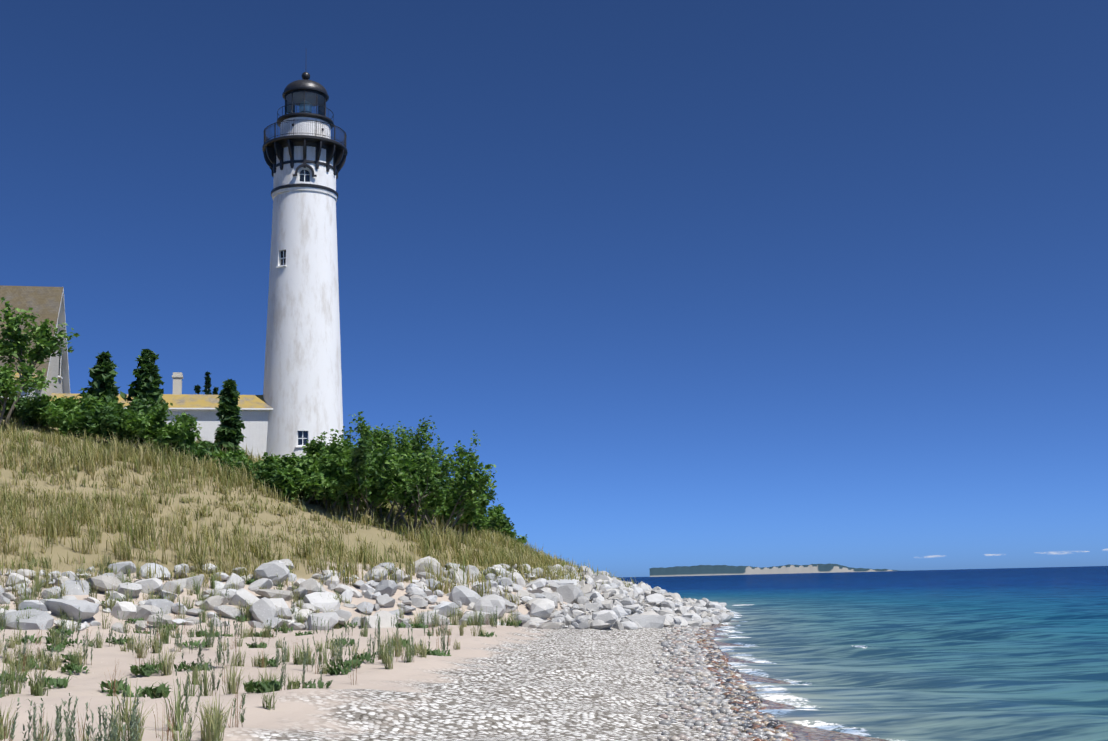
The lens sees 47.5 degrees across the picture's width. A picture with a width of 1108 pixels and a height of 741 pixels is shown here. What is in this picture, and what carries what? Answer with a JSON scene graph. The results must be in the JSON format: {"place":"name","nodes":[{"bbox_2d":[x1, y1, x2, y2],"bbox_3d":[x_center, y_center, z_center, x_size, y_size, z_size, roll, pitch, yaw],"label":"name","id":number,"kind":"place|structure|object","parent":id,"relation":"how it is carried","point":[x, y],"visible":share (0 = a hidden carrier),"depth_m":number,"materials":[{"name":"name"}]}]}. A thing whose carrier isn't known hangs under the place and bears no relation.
{"place":"outdoors","nodes":[
{"label":"outdoors","id":0,"kind":"place"},
{"bbox_2d":[263,146,343,457],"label":"lighthouse tower","id":1,"kind":"structure","parent":0,"point":[302,389],"depth_m":86.31,"materials":[{"name":"white paint"}]},
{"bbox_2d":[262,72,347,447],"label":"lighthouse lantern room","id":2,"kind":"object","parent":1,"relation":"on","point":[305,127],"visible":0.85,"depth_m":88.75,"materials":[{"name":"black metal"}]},
{"bbox_2d":[0,416,888,740],"bbox_3d":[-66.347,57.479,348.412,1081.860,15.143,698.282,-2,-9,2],"label":"ground","id":3,"kind":"structure","parent":0,"point":[532,684],"depth_m":18.61,"materials":[{"name":"beige sand"}]},
{"bbox_2d":[0,395,28,416],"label":"shrub","id":4,"kind":"object","parent":3,"relation":"on","point":[8,405],"visible":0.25,"depth_m":51.94,"materials":[{"name":"green plant"}]},
{"bbox_2d":[0,349,57,424],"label":"cottonwood","id":5,"kind":"object","parent":3,"relation":"on","point":[6,384],"depth_m":49.27,"materials":[{"name":"green plant"}]},
{"bbox_2d":[17,388,40,399],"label":"shrub","id":6,"kind":"object","parent":3,"relation":"on","point":[33,393],"depth_m":73.73,"materials":[{"name":"green plant"}]},
{"bbox_2d":[10,395,53,425],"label":"shrub","id":7,"kind":"object","parent":3,"relation":"on","point":[24,412],"depth_m":51.02,"materials":[{"name":"green plant"}]},
{"bbox_2d":[0,297,79,422],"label":"cottonwood","id":8,"kind":"object","parent":3,"relation":"on","point":[47,342],"depth_m":51.57,"materials":[{"name":"green plant"}]},
{"bbox_2d":[25,389,77,427],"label":"shrub","id":9,"kind":"object","parent":3,"relation":"on","point":[37,405],"depth_m":50.89,"materials":[{"name":"green plant"}]},
{"bbox_2d":[44,393,104,438],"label":"shrub","id":10,"kind":"object","parent":3,"relation":"on","point":[55,415],"depth_m":49.36,"materials":[{"name":"green plant"}]},
{"bbox_2d":[52,395,101,405],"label":"shrub","id":11,"kind":"object","parent":3,"relation":"on","point":[76,404],"visible":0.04,"depth_m":52.80,"materials":[{"name":"green plant"}]},
{"bbox_2d":[74,395,125,408],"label":"shrub","id":12,"kind":"object","parent":3,"relation":"on","point":[113,402],"depth_m":53.26,"materials":[{"name":"green plant"}]},
{"bbox_2d":[78,350,124,406],"bbox_3d":[-19.739,0.858,55.414,2.442,3.486,2.138,-2,-9,2],"label":"cedar","id":13,"kind":"object","parent":3,"relation":"on","point":[103,372],"depth_m":55.24,"materials":[{"name":"green plant"}]},
{"bbox_2d":[69,394,153,446],"bbox_3d":[-17.368,1.965,49.292,2.886,2.311,2.718,-2,-9,2],"label":"shrub","id":14,"kind":"object","parent":3,"relation":"on","point":[98,419],"depth_m":48.83,"materials":[{"name":"green plant"}]},
{"bbox_2d":[94,396,157,432],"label":"shrub","id":15,"kind":"object","parent":3,"relation":"on","point":[119,411],"visible":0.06,"depth_m":52.67,"materials":[{"name":"green plant"}]},
{"bbox_2d":[0,285,272,459],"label":"house","id":16,"kind":"structure","parent":3,"relation":"on","point":[44,302],"depth_m":84.42,"materials":[{"name":"white brick"}]},
{"bbox_2d":[120,349,166,423],"bbox_3d":[-18.250,1.099,56.117,2.176,4.230,2.424,-2,-9,2],"label":"cedar","id":17,"kind":"object","parent":3,"relation":"on","point":[149,381],"depth_m":55.94,"materials":[{"name":"green plant"}]},
{"bbox_2d":[114,402,190,452],"bbox_3d":[-15.513,2.318,48.821,3.115,2.130,2.537,-2,-9,2],"label":"shrub","id":18,"kind":"object","parent":3,"relation":"on","point":[137,423],"depth_m":48.52,"materials":[{"name":"green plant"}]},
{"bbox_2d":[118,414,201,454],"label":"shrub","id":19,"kind":"object","parent":3,"relation":"on","point":[191,436],"depth_m":49.39,"materials":[{"name":"green plant"}]},
{"bbox_2d":[145,406,195,429],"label":"shrub","id":20,"kind":"object","parent":3,"relation":"on","point":[185,418],"visible":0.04,"depth_m":53.19,"materials":[{"name":"green plant"}]},
{"bbox_2d":[175,444,212,463],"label":"shrub","id":21,"kind":"object","parent":3,"relation":"on","point":[201,452],"visible":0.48,"depth_m":49.06,"materials":[{"name":"green plant"}]},
{"bbox_2d":[194,384,201,393],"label":"spruce","id":22,"kind":"object","parent":3,"relation":"on","point":[197,388],"depth_m":122.55,"materials":[{"name":"green plant"}]},
{"bbox_2d":[202,371,211,394],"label":"spruce","id":23,"kind":"object","parent":3,"relation":"on","point":[207,385],"visible":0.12,"depth_m":124.83,"materials":[{"name":"green plant"}]},
{"bbox_2d":[195,440,220,451],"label":"shrub","id":24,"kind":"object","parent":3,"relation":"on","point":[211,445],"visible":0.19,"depth_m":53.74,"materials":[{"name":"green plant"}]},
{"bbox_2d":[212,386,218,394],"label":"spruce","id":25,"kind":"object","parent":3,"relation":"on","point":[215,390],"visible":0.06,"depth_m":127.89,"materials":[{"name":"green plant"}]},
{"bbox_2d":[209,450,232,466],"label":"shrub","id":26,"kind":"object","parent":3,"relation":"on","point":[221,455],"visible":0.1,"depth_m":52.01,"materials":[{"name":"green plant"}]},
{"bbox_2d":[214,379,246,452],"bbox_3d":[-14.736,2.171,57.127,1.481,3.653,1.652,-2,-9,2],"label":"cedar","id":27,"kind":"object","parent":3,"relation":"on","point":[229,435],"depth_m":56.93,"materials":[{"name":"green plant"}]},
{"bbox_2d":[215,456,254,478],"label":"shrub","id":28,"kind":"object","parent":3,"relation":"on","point":[237,464],"visible":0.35,"depth_m":48.11,"materials":[{"name":"green plant"}]},
{"bbox_2d":[227,449,248,459],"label":"shrub","id":29,"kind":"object","parent":3,"relation":"on","point":[237,453],"visible":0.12,"depth_m":53.92,"materials":[{"name":"green plant"}]},
{"bbox_2d":[232,455,252,463],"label":"shrub","id":30,"kind":"object","parent":3,"relation":"on","point":[239,457],"depth_m":52.88,"materials":[{"name":"green plant"}]},
{"bbox_2d":[245,460,265,474],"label":"shrub","id":31,"kind":"object","parent":3,"relation":"on","point":[253,465],"visible":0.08,"depth_m":50.69,"materials":[{"name":"green plant"}]},
{"bbox_2d":[0,547,521,740],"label":"beach plants","id":32,"kind":"object","parent":3,"relation":"on","point":[26,661],"visible":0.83,"depth_m":18.21,"materials":[{"name":"green plant"}]},
{"bbox_2d":[254,452,286,467],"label":"shrub","id":33,"kind":"object","parent":3,"relation":"on","point":[281,464],"visible":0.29,"depth_m":54.59,"materials":[{"name":"green plant"}]},
{"bbox_2d":[252,458,300,494],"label":"shrub","id":34,"kind":"object","parent":3,"relation":"on","point":[268,472],"visible":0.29,"depth_m":46.40,"materials":[{"name":"green plant"}]},
{"bbox_2d":[282,452,319,468],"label":"shrub","id":35,"kind":"object","parent":3,"relation":"on","point":[291,461],"visible":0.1,"depth_m":54.93,"materials":[{"name":"green plant"}]},
{"bbox_2d":[274,452,343,504],"bbox_3d":[-9.176,4.048,46.418,3.237,1.936,2.217,-6,-11,27],"label":"shrub","id":36,"kind":"object","parent":3,"relation":"on","point":[288,478],"depth_m":45.79,"materials":[{"name":"green plant"}]},
{"bbox_2d":[299,431,326,457],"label":"shrub","id":37,"kind":"object","parent":3,"relation":"on","point":[321,436],"visible":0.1,"depth_m":77.76,"materials":[{"name":"green plant"}]},
{"bbox_2d":[273,452,360,509],"bbox_3d":[-8.753,4.120,46.760,3.229,2.376,3.157,-2,-9,2],"label":"shrub","id":38,"kind":"object","parent":3,"relation":"on","point":[339,461],"depth_m":45.93,"materials":[{"name":"green plant"}]},
{"bbox_2d":[0,409,640,609],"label":"dune grass","id":39,"kind":"structure","parent":3,"relation":"on","point":[492,554],"depth_m":41.78,"materials":[{"name":"beige plant"}]},
{"bbox_2d":[302,439,362,469],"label":"shrub","id":40,"kind":"object","parent":3,"relation":"on","point":[310,448],"visible":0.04,"depth_m":56.57,"materials":[{"name":"green plant"}]},
{"bbox_2d":[314,434,395,470],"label":"shrub","id":41,"kind":"object","parent":3,"relation":"on","point":[320,444],"visible":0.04,"depth_m":56.02,"materials":[{"name":"green plant"}]},
{"bbox_2d":[318,436,409,519],"bbox_3d":[-7.341,4.028,47.380,3.661,3.290,2.522,6,-12,-37],"label":"shrub","id":42,"kind":"object","parent":3,"relation":"on","point":[334,450],"depth_m":46.95,"materials":[{"name":"green plant"}]},
{"bbox_2d":[0,556,733,632],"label":"riprap boulders","id":43,"kind":"object","parent":3,"relation":"on","point":[619,607],"visible":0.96,"depth_m":35.01,"materials":[{"name":"grey stone"}]},
{"bbox_2d":[325,411,411,475],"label":"shrub","id":44,"kind":"object","parent":3,"relation":"on","point":[369,434],"depth_m":69.53,"materials":[{"name":"green plant"}]},
{"bbox_2d":[324,441,451,530],"bbox_3d":[-6.494,4.379,48.172,5.348,3.759,5.663,-2,-9,2],"label":"shrub","id":45,"kind":"object","parent":3,"relation":"on","point":[401,470],"depth_m":47.14,"materials":[{"name":"green plant"}]},
{"bbox_2d":[335,416,441,501],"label":"shrub","id":46,"kind":"object","parent":3,"relation":"on","point":[395,438],"depth_m":79.72,"materials":[{"name":"green plant"}]},
{"bbox_2d":[344,436,453,527],"bbox_3d":[-6.044,4.282,47.190,4.540,3.319,6.030,-2,-9,2],"label":"shrub","id":47,"kind":"object","parent":3,"relation":"on","point":[359,450],"depth_m":47.31,"materials":[{"name":"green plant"}]},
{"bbox_2d":[384,421,453,502],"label":"shrub","id":48,"kind":"object","parent":3,"relation":"on","point":[427,437],"depth_m":77.96,"materials":[{"name":"green plant"}]},
{"bbox_2d":[392,424,475,508],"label":"shrub","id":49,"kind":"object","parent":3,"relation":"on","point":[444,460],"depth_m":78.70,"materials":[{"name":"green plant"}]},
{"bbox_2d":[395,430,480,487],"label":"shrub","id":50,"kind":"object","parent":3,"relation":"on","point":[459,448],"depth_m":78.90,"materials":[{"name":"green plant"}]},
{"bbox_2d":[389,445,496,535],"bbox_3d":[-4.736,4.878,50.790,5.050,3.787,5.187,-2,-9,2],"label":"shrub","id":51,"kind":"object","parent":3,"relation":"on","point":[471,501],"depth_m":50.60,"materials":[{"name":"green plant"}]},
{"bbox_2d":[419,474,498,507],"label":"shrub","id":52,"kind":"object","parent":3,"relation":"on","point":[490,494],"visible":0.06,"depth_m":78.99,"materials":[{"name":"green plant"}]},
{"bbox_2d":[438,486,491,532],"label":"shrub","id":53,"kind":"object","parent":3,"relation":"on","point":[481,520],"depth_m":57.22,"materials":[{"name":"green plant"}]},
{"bbox_2d":[482,503,505,533],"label":"shrub","id":54,"kind":"object","parent":3,"relation":"on","point":[495,512],"depth_m":77.40,"materials":[{"name":"green plant"}]},
{"bbox_2d":[484,513,514,537],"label":"shrub","id":55,"kind":"object","parent":3,"relation":"on","point":[492,527],"visible":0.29,"depth_m":77.82,"materials":[{"name":"green plant"}]},
{"bbox_2d":[490,525,527,543],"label":"shrub","id":56,"kind":"object","parent":3,"relation":"on","point":[506,530],"visible":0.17,"depth_m":78.97,"materials":[{"name":"green plant"}]},
{"bbox_2d":[652,625,795,740],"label":"shore pebbles","id":57,"kind":"object","parent":3,"relation":"on","point":[736,698],"visible":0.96,"depth_m":18.17,"materials":[{"name":"grey gravel"}]},
{"bbox_2d":[0,0,1107,576],"label":"sky","id":58,"kind":"structure","parent":0,"point":[753,283],"materials":[{"name":"blue"}]},
{"bbox_2d":[649,564,920,576],"bbox_3d":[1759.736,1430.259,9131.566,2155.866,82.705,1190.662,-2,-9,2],"label":"island","id":59,"kind":"structure","parent":0,"point":[703,570],"depth_m":9001.06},
{"bbox_2d":[617,566,1107,740],"bbox_3d":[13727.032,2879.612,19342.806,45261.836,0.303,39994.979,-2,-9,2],"label":"water","id":60,"kind":"structure","parent":0,"point":[1009,654],"depth_m":30.05,"materials":[{"name":"blue liquid"}]}
]}

